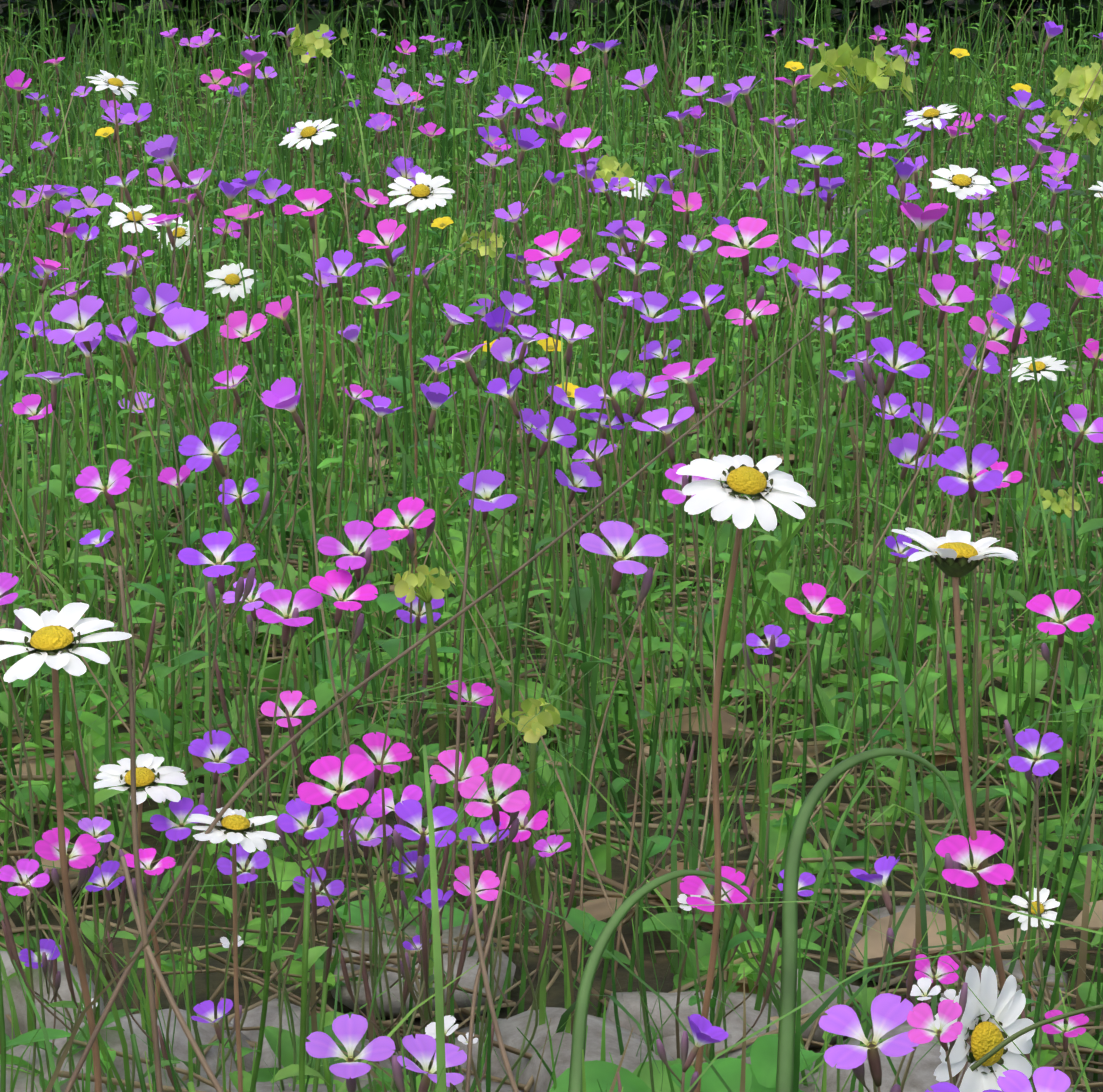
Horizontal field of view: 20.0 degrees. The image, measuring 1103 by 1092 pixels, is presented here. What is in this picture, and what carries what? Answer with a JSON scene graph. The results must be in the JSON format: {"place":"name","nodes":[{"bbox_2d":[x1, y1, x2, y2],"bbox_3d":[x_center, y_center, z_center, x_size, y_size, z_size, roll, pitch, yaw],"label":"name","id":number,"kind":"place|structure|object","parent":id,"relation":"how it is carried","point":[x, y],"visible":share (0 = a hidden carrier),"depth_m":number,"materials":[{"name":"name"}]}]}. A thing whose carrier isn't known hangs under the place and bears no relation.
{"place":"outdoors","nodes":[
{"label":"outdoors","id":0,"kind":"place"},
{"bbox_2d":[0,0,1102,681],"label":"grass","id":1,"kind":"structure","parent":0,"point":[220,404],"depth_m":1.75,"materials":[{"name":"green plant"}]},
{"bbox_2d":[0,0,1102,1091],"bbox_3d":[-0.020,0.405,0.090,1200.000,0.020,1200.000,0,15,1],"label":"ground","id":2,"kind":"structure","parent":0,"point":[555,990],"depth_m":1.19,"materials":[{"name":"green plant"}]},
{"bbox_2d":[13,960,607,1091],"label":"grass","id":3,"kind":"structure","parent":2,"relation":"on","point":[51,1059],"depth_m":0.65,"materials":[{"name":"green plant"}]},
{"bbox_2d":[0,76,1099,1091],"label":"stones","id":4,"kind":"object","parent":2,"relation":"on","point":[924,1066],"visible":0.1,"depth_m":0.95,"materials":[{"name":"grey stone"}]},
{"bbox_2d":[0,21,1102,1091],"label":"wildflowers","id":5,"kind":"object","parent":2,"relation":"on","point":[720,483],"visible":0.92,"depth_m":0.98,"materials":[{"name":"purple plant"}]},
{"bbox_2d":[0,0,1102,1091],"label":"plants","id":6,"kind":"object","parent":2,"relation":"on","point":[765,1047],"visible":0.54,"depth_m":1.42,"materials":[{"name":"green plant"}]},
{"bbox_2d":[0,0,1102,217],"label":"grass","id":7,"kind":"structure","parent":2,"relation":"on","point":[663,64],"depth_m":3.02,"materials":[{"name":"green plant"}]},
{"bbox_2d":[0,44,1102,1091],"bbox_3d":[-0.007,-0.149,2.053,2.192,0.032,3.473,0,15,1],"label":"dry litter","id":8,"kind":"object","parent":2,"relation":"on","point":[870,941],"visible":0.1,"depth_m":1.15,"materials":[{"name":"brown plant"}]},
{"bbox_2d":[0,0,1102,1091],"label":"grass stalks","id":9,"kind":"object","parent":2,"relation":"on","point":[789,939],"depth_m":0.83,"materials":[{"name":"plant"}]},
{"bbox_2d":[0,0,1102,83],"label":"hedge shrub","id":10,"kind":"object","parent":2,"relation":"on","point":[314,22],"visible":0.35,"depth_m":3.56,"materials":[{"name":"green plant"}]}
]}

